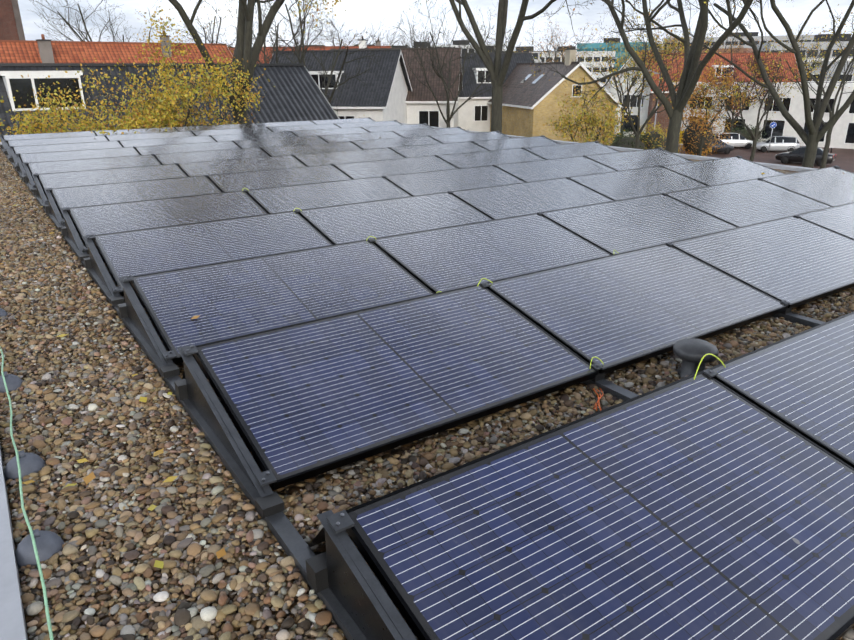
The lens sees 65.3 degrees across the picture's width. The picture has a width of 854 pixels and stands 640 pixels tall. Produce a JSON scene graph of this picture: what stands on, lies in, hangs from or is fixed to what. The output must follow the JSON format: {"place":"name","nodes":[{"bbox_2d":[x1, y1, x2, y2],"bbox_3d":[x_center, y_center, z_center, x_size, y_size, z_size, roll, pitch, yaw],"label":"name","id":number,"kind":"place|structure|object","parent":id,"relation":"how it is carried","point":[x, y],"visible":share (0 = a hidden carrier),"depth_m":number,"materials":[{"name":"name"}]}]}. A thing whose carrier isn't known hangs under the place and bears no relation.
{"place":"outdoors","nodes":[
{"label":"outdoors","id":0,"kind":"place"},
{"bbox_2d":[0,30,232,62],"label":"tiled roof","id":1,"kind":"structure","parent":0,"point":[43,50],"depth_m":41.63,"materials":[{"name":"red tile"}]},
{"bbox_2d":[40,6,274,132],"bbox_3d":[-7.298,-3.902,19.260,7.895,9.391,5.241,-14,24,-31],"label":"yellow-leaved shrub","id":2,"kind":"object","parent":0,"point":[215,89],"depth_m":18.14,"materials":[{"name":"plant"}]},
{"bbox_2d":[0,123,816,639],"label":"roof edge","id":3,"kind":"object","parent":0,"point":[12,621],"depth_m":2.14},
{"bbox_2d":[0,308,63,568],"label":"conductor holders","id":4,"kind":"object","parent":3,"relation":"on","point":[49,544],"visible":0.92,"depth_m":2.28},
{"bbox_2d":[0,347,53,639],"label":"conductor wire","id":5,"kind":"object","parent":4,"relation":"on","point":[34,546],"visible":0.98,"depth_m":2.33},
{"bbox_2d":[0,125,764,568],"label":"fallen leaves","id":6,"kind":"object","parent":3,"relation":"on","point":[152,507],"visible":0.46,"depth_m":2.62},
{"bbox_2d":[0,317,819,639],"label":"gravel pebbles","id":7,"kind":"object","parent":3,"relation":"on","point":[226,509],"visible":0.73,"depth_m":2.52,"materials":[{"name":"gravel"}]},
{"bbox_2d":[0,118,852,639],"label":"panel mounting rails","id":8,"kind":"object","parent":3,"relation":"on","point":[340,578],"visible":0.23,"depth_m":2.63,"materials":[{"name":"grey metal"}]},
{"bbox_2d":[3,131,95,139],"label":"solar panel","id":9,"kind":"object","parent":8,"relation":"on","point":[46,135],"visible":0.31,"depth_m":14.32,"materials":[{"name":"grey glass"}]},
{"bbox_2d":[8,135,107,146],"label":"solar panel","id":10,"kind":"object","parent":8,"relation":"on","point":[45,141],"visible":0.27,"depth_m":13.23,"materials":[{"name":"grey glass"}]},
{"bbox_2d":[13,141,121,153],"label":"solar panel","id":11,"kind":"object","parent":8,"relation":"on","point":[65,147],"visible":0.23,"depth_m":12.13,"materials":[{"name":"grey glass"}]},
{"bbox_2d":[20,147,139,162],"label":"solar panel","id":12,"kind":"object","parent":8,"relation":"on","point":[73,155],"visible":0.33,"depth_m":11.03,"materials":[{"name":"grey glass"}]},
{"bbox_2d":[28,154,160,173],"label":"solar panel","id":13,"kind":"object","parent":8,"relation":"on","point":[87,164],"visible":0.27,"depth_m":9.93,"materials":[{"name":"grey glass"}]},
{"bbox_2d":[38,164,187,197],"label":"solar panel","id":14,"kind":"object","parent":8,"relation":"on","point":[94,177],"visible":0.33,"depth_m":8.81,"materials":[{"name":"grey glass"}]},
{"bbox_2d":[51,175,220,218],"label":"solar panel","id":15,"kind":"object","parent":8,"relation":"on","point":[89,195],"visible":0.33,"depth_m":7.70,"materials":[{"name":"grey glass"}]},
{"bbox_2d":[94,127,177,135],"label":"solar panel","id":16,"kind":"object","parent":8,"relation":"on","point":[146,130],"visible":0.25,"depth_m":15.28,"materials":[{"name":"grey glass"}]},
{"bbox_2d":[106,131,194,140],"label":"solar panel","id":17,"kind":"object","parent":8,"relation":"on","point":[149,135],"visible":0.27,"depth_m":14.14,"materials":[{"name":"grey glass"}]},
{"bbox_2d":[119,136,215,146],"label":"solar panel","id":18,"kind":"object","parent":8,"relation":"on","point":[163,141],"visible":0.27,"depth_m":13.04,"materials":[{"name":"grey glass"}]},
{"bbox_2d":[68,190,267,252],"bbox_3d":[-2.464,-0.996,6.537,1.740,0.035,1.000,-14,37,-31],"label":"solar panel","id":19,"kind":"object","parent":8,"relation":"on","point":[119,217],"visible":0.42,"depth_m":6.58,"materials":[{"name":"grey glass"}]},
{"bbox_2d":[135,141,239,154],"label":"solar panel","id":20,"kind":"object","parent":8,"relation":"on","point":[174,148],"visible":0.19,"depth_m":11.94,"materials":[{"name":"grey glass"}]},
{"bbox_2d":[154,147,268,164],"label":"solar panel","id":21,"kind":"object","parent":8,"relation":"on","point":[199,156],"visible":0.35,"depth_m":10.84,"materials":[{"name":"grey glass"}]},
{"bbox_2d":[93,211,332,295],"bbox_3d":[-1.683,-0.595,5.451,1.740,0.035,1.000,-14,37,-31],"label":"solar panel","id":22,"kind":"object","parent":8,"relation":"on","point":[147,251],"visible":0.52,"depth_m":5.45,"materials":[{"name":"grey glass"}]},
{"bbox_2d":[175,124,250,131],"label":"solar panel","id":23,"kind":"object","parent":8,"relation":"on","point":[208,127],"visible":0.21,"depth_m":16.16,"materials":[{"name":"grey glass"}]},
{"bbox_2d":[192,127,271,135],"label":"solar panel","id":24,"kind":"object","parent":8,"relation":"on","point":[229,131],"visible":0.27,"depth_m":15.06,"materials":[{"name":"grey glass"}]},
{"bbox_2d":[178,155,305,176],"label":"solar panel","id":25,"kind":"object","parent":8,"relation":"on","point":[233,165],"visible":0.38,"depth_m":9.73,"materials":[{"name":"grey glass"}]},
{"bbox_2d":[211,131,297,141],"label":"solar panel","id":26,"kind":"object","parent":8,"relation":"on","point":[250,136],"visible":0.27,"depth_m":13.96,"materials":[{"name":"grey glass"}]},
{"bbox_2d":[207,164,350,191],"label":"solar panel","id":27,"kind":"object","parent":8,"relation":"on","point":[237,181],"visible":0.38,"depth_m":8.62,"materials":[{"name":"grey glass"}]},
{"bbox_2d":[234,136,327,147],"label":"solar panel","id":28,"kind":"object","parent":8,"relation":"on","point":[253,143],"visible":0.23,"depth_m":12.86,"materials":[{"name":"grey glass"}]},
{"bbox_2d":[247,121,314,127],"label":"solar panel","id":29,"kind":"object","parent":8,"relation":"on","point":[274,124],"visible":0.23,"depth_m":17.08,"materials":[{"name":"grey glass"}]},
{"bbox_2d":[130,239,434,363],"bbox_3d":[-0.902,-0.194,4.366,1.740,0.035,1.000,-14,37,-31],"label":"solar panel","id":30,"kind":"object","parent":8,"relation":"on","point":[232,299],"visible":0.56,"depth_m":4.30,"materials":[{"name":"blue glass"}]},
{"bbox_2d":[268,124,339,131],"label":"solar panel","id":31,"kind":"object","parent":8,"relation":"on","point":[301,127],"visible":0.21,"depth_m":15.97,"materials":[{"name":"grey glass"}]},
{"bbox_2d":[261,141,361,155],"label":"solar panel","id":32,"kind":"object","parent":8,"relation":"on","point":[307,148],"visible":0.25,"depth_m":11.76,"materials":[{"name":"grey glass"}]},
{"bbox_2d":[246,176,410,213],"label":"solar panel","id":33,"kind":"object","parent":8,"relation":"on","point":[270,200],"visible":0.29,"depth_m":7.51,"materials":[{"name":"grey glass"}]},
{"bbox_2d":[292,127,367,136],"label":"solar panel","id":34,"kind":"object","parent":8,"relation":"on","point":[300,133],"visible":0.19,"depth_m":14.89,"materials":[{"name":"grey glass"}]},
{"bbox_2d":[312,118,373,123],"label":"solar panel","id":35,"kind":"object","parent":8,"relation":"on","point":[333,121],"visible":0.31,"depth_m":18.01,"materials":[{"name":"grey glass"}]},
{"bbox_2d":[294,148,404,165],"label":"solar panel","id":36,"kind":"object","parent":8,"relation":"on","point":[328,158],"visible":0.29,"depth_m":10.65,"materials":[{"name":"grey glass"}]},
{"bbox_2d":[319,131,401,141],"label":"solar panel","id":37,"kind":"object","parent":8,"relation":"on","point":[358,136],"visible":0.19,"depth_m":13.79,"materials":[{"name":"grey glass"}]},
{"bbox_2d":[335,120,401,127],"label":"solar panel","id":38,"kind":"object","parent":8,"relation":"on","point":[364,124],"visible":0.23,"depth_m":16.91,"materials":[{"name":"grey glass"}]},
{"bbox_2d":[297,192,492,244],"bbox_3d":[-0.224,-0.947,6.370,1.740,0.035,1.000,-14,37,-31],"label":"solar panel","id":39,"kind":"object","parent":8,"relation":"on","point":[344,223],"visible":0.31,"depth_m":6.38,"materials":[{"name":"grey glass"}]},
{"bbox_2d":[333,155,457,178],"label":"solar panel","id":40,"kind":"object","parent":8,"relation":"on","point":[368,169],"visible":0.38,"depth_m":9.54,"materials":[{"name":"grey glass"}]},
{"bbox_2d":[193,284,598,489],"bbox_3d":[-0.122,0.207,3.280,1.740,0.035,1.000,-14,37,-31],"label":"solar panel","id":41,"kind":"object","parent":8,"relation":"on","point":[302,401],"visible":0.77,"depth_m":3.14,"materials":[{"name":"blue glass"}]},
{"bbox_2d":[352,136,440,148],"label":"solar panel","id":42,"kind":"object","parent":8,"relation":"on","point":[392,142],"visible":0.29,"depth_m":12.69,"materials":[{"name":"grey glass"}]},
{"bbox_2d":[363,124,432,131],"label":"solar panel","id":43,"kind":"object","parent":8,"relation":"on","point":[395,127],"visible":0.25,"depth_m":15.81,"materials":[{"name":"grey glass"}]},
{"bbox_2d":[0,117,839,533],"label":"panel clamps","id":44,"kind":"object","parent":8,"relation":"on","point":[340,521],"visible":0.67,"depth_m":3.14,"materials":[{"name":"grey metal"}]},
{"bbox_2d":[394,127,467,136],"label":"solar panel","id":45,"kind":"object","parent":8,"relation":"on","point":[427,132],"visible":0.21,"depth_m":14.71,"materials":[{"name":"grey glass"}]},
{"bbox_2d":[390,141,488,157],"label":"solar panel","id":46,"kind":"object","parent":8,"relation":"on","point":[434,149],"visible":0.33,"depth_m":11.58,"materials":[{"name":"grey glass"}]},
{"bbox_2d":[385,165,523,195],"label":"solar panel","id":47,"kind":"object","parent":8,"relation":"on","point":[424,183],"visible":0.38,"depth_m":8.43,"materials":[{"name":"grey glass"}]},
{"bbox_2d":[429,131,509,142],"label":"solar panel","id":48,"kind":"object","parent":8,"relation":"on","point":[465,137],"visible":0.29,"depth_m":13.61,"materials":[{"name":"grey glass"}]},
{"bbox_2d":[242,188,725,410],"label":"earth wires and cables","id":49,"kind":"object","parent":8,"relation":"on","point":[598,400],"visible":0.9,"depth_m":3.25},
{"bbox_2d":[372,213,610,292],"bbox_3d":[0.557,-0.546,5.285,1.740,0.035,1.000,-14,37,-31],"label":"solar panel","id":50,"kind":"object","parent":8,"relation":"on","point":[449,258],"visible":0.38,"depth_m":5.23,"materials":[{"name":"grey glass"}]},
{"bbox_2d":[437,148,545,167],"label":"solar panel","id":51,"kind":"object","parent":8,"relation":"on","point":[481,158],"visible":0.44,"depth_m":10.47,"materials":[{"name":"grey glass"}]},
{"bbox_2d":[473,136,559,150],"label":"solar panel","id":52,"kind":"object","parent":8,"relation":"on","point":[510,143],"visible":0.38,"depth_m":12.50,"materials":[{"name":"grey glass"}]},
{"bbox_2d":[451,177,613,219],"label":"solar panel","id":53,"kind":"object","parent":8,"relation":"on","point":[508,200],"visible":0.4,"depth_m":7.30,"materials":[{"name":"grey glass"}]},
{"bbox_2d":[496,156,615,181],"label":"solar panel","id":54,"kind":"object","parent":8,"relation":"on","point":[537,170],"visible":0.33,"depth_m":9.35,"materials":[{"name":"grey glass"}]},
{"bbox_2d":[525,142,618,159],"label":"solar panel","id":55,"kind":"object","parent":8,"relation":"on","point":[567,150],"visible":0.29,"depth_m":11.39,"materials":[{"name":"grey glass"}]},
{"bbox_2d":[346,371,853,639],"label":"solar panel","id":56,"kind":"object","parent":8,"relation":"on","point":[702,506],"visible":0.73,"depth_m":2.02,"materials":[{"name":"blue glass"}]},
{"bbox_2d":[486,243,787,373],"bbox_3d":[1.337,-0.145,4.199,1.740,0.035,1.000,-14,37,-31],"label":"solar panel","id":57,"kind":"object","parent":8,"relation":"on","point":[614,312],"visible":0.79,"depth_m":4.09,"materials":[{"name":"blue glass"}]},
{"bbox_2d":[570,166,707,200],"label":"solar panel","id":58,"kind":"object","parent":8,"relation":"on","point":[628,184],"visible":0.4,"depth_m":8.23,"materials":[{"name":"grey glass"}]},
{"bbox_2d":[586,148,692,170],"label":"solar panel","id":59,"kind":"object","parent":8,"relation":"on","point":[626,160],"visible":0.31,"depth_m":10.28,"materials":[{"name":"grey glass"}]},
{"bbox_2d":[542,193,737,254],"bbox_3d":[2.016,-0.898,6.204,1.740,0.035,1.000,-14,37,-31],"label":"solar panel","id":60,"kind":"object","parent":8,"relation":"on","point":[623,225],"visible":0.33,"depth_m":6.16,"materials":[{"name":"grey glass"}]},
{"bbox_2d":[663,156,783,185],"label":"solar panel","id":61,"kind":"object","parent":8,"relation":"on","point":[711,172],"visible":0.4,"depth_m":9.15,"materials":[{"name":"grey glass"}]},
{"bbox_2d":[667,178,831,226],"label":"solar panel","id":62,"kind":"object","parent":8,"relation":"on","point":[745,202],"visible":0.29,"depth_m":7.09,"materials":[{"name":"grey glass"}]},
{"bbox_2d":[671,215,853,307],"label":"solar panel","id":63,"kind":"object","parent":8,"relation":"on","point":[793,260],"visible":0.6,"depth_m":5.00,"materials":[{"name":"grey glass"}]},
{"bbox_2d":[708,312,853,467],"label":"solar panel","id":64,"kind":"object","parent":8,"relation":"on","point":[801,383],"visible":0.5,"depth_m":2.88,"materials":[{"name":"blue glass"}]},
{"bbox_2d":[762,167,853,206],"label":"solar panel","id":65,"kind":"object","parent":8,"relation":"on","point":[832,186],"visible":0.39,"depth_m":7.97,"materials":[{"name":"grey glass"}]},
{"bbox_2d":[797,202,853,239],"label":"solar panel","id":66,"kind":"object","parent":8,"relation":"on","point":[839,219],"visible":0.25,"depth_m":5.94,"materials":[{"name":"grey glass"}]},
{"bbox_2d":[0,150,853,379],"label":"gravel pebbles","id":67,"kind":"object","parent":3,"relation":"on","point":[33,229],"visible":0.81,"depth_m":4.66,"materials":[{"name":"gravel"}]},
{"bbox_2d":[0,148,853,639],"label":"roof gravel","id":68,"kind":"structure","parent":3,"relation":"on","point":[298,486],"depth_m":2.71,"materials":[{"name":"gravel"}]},
{"bbox_2d":[673,338,718,377],"bbox_3d":[1.413,0.206,3.524,0.224,0.196,0.224,-14,24,-31],"label":"roof vent pipe","id":69,"kind":"object","parent":3,"relation":"on","point":[690,352],"visible":0.88,"depth_m":3.46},
{"bbox_2d":[18,0,853,50],"label":"sky","id":70,"kind":"structure","parent":0,"point":[358,13],"materials":[{"name":"white"}]},
{"bbox_2d":[541,46,615,85],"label":"building","id":71,"kind":"structure","parent":0,"point":[589,58],"depth_m":204.36,"materials":[{"name":"concrete"}]},
{"bbox_2d":[577,38,649,71],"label":"building","id":72,"kind":"structure","parent":0,"point":[594,45],"depth_m":218.95,"materials":[{"name":"concrete"}]},
{"bbox_2d":[664,32,814,48],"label":"building","id":73,"kind":"structure","parent":0,"point":[754,35],"depth_m":248.03,"materials":[{"name":"concrete"}]},
{"bbox_2d":[678,144,853,172],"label":"street","id":74,"kind":"structure","parent":0,"point":[844,159],"depth_m":62.84,"materials":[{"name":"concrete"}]},
{"bbox_2d":[381,0,525,127],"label":"tree","id":75,"kind":"object","parent":74,"relation":"on","point":[449,116],"visible":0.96,"depth_m":53.53,"materials":[{"name":"brown plant"}]},
{"bbox_2d":[543,70,637,144],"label":"tree","id":76,"kind":"object","parent":74,"relation":"on","point":[612,124],"depth_m":45.78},
{"bbox_2d":[580,17,683,137],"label":"tree","id":77,"kind":"object","parent":74,"relation":"on","point":[619,97],"depth_m":66.55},
{"bbox_2d":[603,126,660,149],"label":"green shrub","id":78,"kind":"object","parent":74,"relation":"on","point":[618,137],"depth_m":53.34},
{"bbox_2d":[631,118,681,152],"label":"yellow shrub","id":79,"kind":"object","parent":74,"relation":"on","point":[656,135],"depth_m":54.52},
{"bbox_2d":[596,8,739,148],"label":"tree","id":80,"kind":"object","parent":74,"relation":"on","point":[651,114],"depth_m":46.73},
{"bbox_2d":[678,106,729,155],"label":"orange shrub","id":81,"kind":"object","parent":74,"relation":"on","point":[688,140],"depth_m":58.74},
{"bbox_2d":[669,59,759,155],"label":"tree","id":82,"kind":"object","parent":74,"relation":"on","point":[728,78],"depth_m":53.85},
{"bbox_2d":[713,133,752,148],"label":"white hatchback car","id":83,"kind":"object","parent":74,"relation":"on","point":[736,140],"visible":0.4,"depth_m":68.39,"materials":[{"name":"paint"}]},
{"bbox_2d":[706,49,778,132],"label":"tree","id":84,"kind":"object","parent":74,"relation":"on","point":[749,58],"depth_m":68.06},
{"bbox_2d":[700,29,803,160],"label":"tree","id":85,"kind":"object","parent":74,"relation":"on","point":[755,136],"depth_m":49.83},
{"bbox_2d":[756,136,799,152],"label":"silver hatchback car","id":86,"kind":"object","parent":74,"relation":"on","point":[785,143],"visible":0.85,"depth_m":65.13,"materials":[{"name":"paint"}]},
{"bbox_2d":[754,4,853,168],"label":"tree","id":87,"kind":"object","parent":74,"relation":"on","point":[827,143],"depth_m":49.60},
{"bbox_2d":[775,146,835,165],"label":"black saloon car","id":88,"kind":"object","parent":74,"relation":"on","point":[796,155],"visible":0.71,"depth_m":56.84,"materials":[{"name":"paint"}]},
{"bbox_2d":[757,34,852,57],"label":"building","id":89,"kind":"structure","parent":0,"point":[808,45],"depth_m":141.44,"materials":[{"name":"concrete"}]},
{"label":"ground surface","id":90,"kind":"structure","parent":0,"visible":0},
{"bbox_2d":[0,0,24,39],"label":"brick church tower","id":91,"kind":"structure","parent":90,"relation":"on","point":[11,26],"depth_m":86.85,"materials":[{"name":"red brick"}]},
{"bbox_2d":[0,90,88,141],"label":"yellow-leaved shrub","id":92,"kind":"object","parent":90,"relation":"on","point":[36,115],"depth_m":19.64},
{"bbox_2d":[0,43,189,134],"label":"yellow-leaved shrub","id":93,"kind":"object","parent":90,"relation":"on","point":[44,126],"depth_m":16.39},
{"bbox_2d":[28,0,176,41],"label":"tree","id":94,"kind":"object","parent":90,"relation":"on","point":[76,24],"visible":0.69,"depth_m":57.30,"materials":[{"name":"brown plant"}]},
{"bbox_2d":[0,63,338,140],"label":"house roof","id":95,"kind":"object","parent":90,"relation":"on","point":[295,93],"visible":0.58,"depth_m":25.92,"materials":[{"name":"black tile"}]},
{"bbox_2d":[167,0,287,46],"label":"tree","id":96,"kind":"object","parent":90,"relation":"on","point":[210,29],"depth_m":74.89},
{"bbox_2d":[169,0,345,123],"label":"tree","id":97,"kind":"object","parent":90,"relation":"on","point":[244,49],"depth_m":19.41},
{"bbox_2d":[216,0,326,62],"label":"tree","id":98,"kind":"object","parent":90,"relation":"on","point":[275,45],"visible":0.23,"depth_m":53.78,"materials":[{"name":"brown plant"}]},
{"bbox_2d":[189,0,389,111],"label":"tree","id":99,"kind":"object","parent":90,"relation":"on","point":[302,55],"visible":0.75,"depth_m":43.17,"materials":[{"name":"brown plant"}]},
{"bbox_2d":[228,41,390,62],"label":"red house roof","id":100,"kind":"structure","parent":90,"relation":"on","point":[311,47],"depth_m":67.85,"materials":[{"name":"tile"}]},
{"bbox_2d":[270,49,411,123],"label":"house","id":101,"kind":"structure","parent":90,"relation":"on","point":[381,95],"depth_m":51.55,"materials":[{"name":"tile"}]},
{"bbox_2d":[330,36,462,127],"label":"house","id":102,"kind":"structure","parent":90,"relation":"on","point":[422,106],"depth_m":56.88,"materials":[{"name":"tile"}]},
{"bbox_2d":[458,52,534,131],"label":"house","id":103,"kind":"structure","parent":90,"relation":"on","point":[473,113],"depth_m":64.57,"materials":[{"name":"tile"}]},
{"bbox_2d":[487,45,621,145],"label":"house","id":104,"kind":"structure","parent":90,"relation":"on","point":[530,108],"depth_m":56.36,"materials":[{"name":"brown brick"}]},
{"bbox_2d":[409,0,706,132],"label":"tree","id":105,"kind":"object","parent":90,"relation":"on","point":[497,71],"depth_m":23.04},
{"bbox_2d":[532,16,599,62],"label":"tree","id":106,"kind":"object","parent":90,"relation":"on","point":[562,49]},
{"bbox_2d":[530,0,774,152],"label":"tree","id":107,"kind":"object","parent":90,"relation":"on","point":[691,73],"depth_m":25.01,"materials":[{"name":"plant"}]},
{"bbox_2d":[646,52,800,135],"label":"house","id":108,"kind":"structure","parent":90,"relation":"on","point":[662,118],"depth_m":78.11,"materials":[{"name":"brown tile"}]},
{"bbox_2d":[611,81,853,148],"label":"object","id":109,"kind":"structure","parent":90,"relation":"on","point":[842,135],"depth_m":71.51,"materials":[{"name":"paint"}]},
{"bbox_2d":[626,0,853,167],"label":"tree","id":110,"kind":"object","parent":90,"relation":"on","point":[812,138],"depth_m":25.06,"materials":[{"name":"plant"}]},
{"bbox_2d":[779,33,833,80],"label":"tree","id":111,"kind":"object","parent":90,"relation":"on","point":[819,65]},
{"bbox_2d":[802,58,853,80],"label":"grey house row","id":112,"kind":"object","parent":90,"relation":"on","point":[851,78],"visible":0.02,"depth_m":94.37,"materials":[{"name":"concrete"}]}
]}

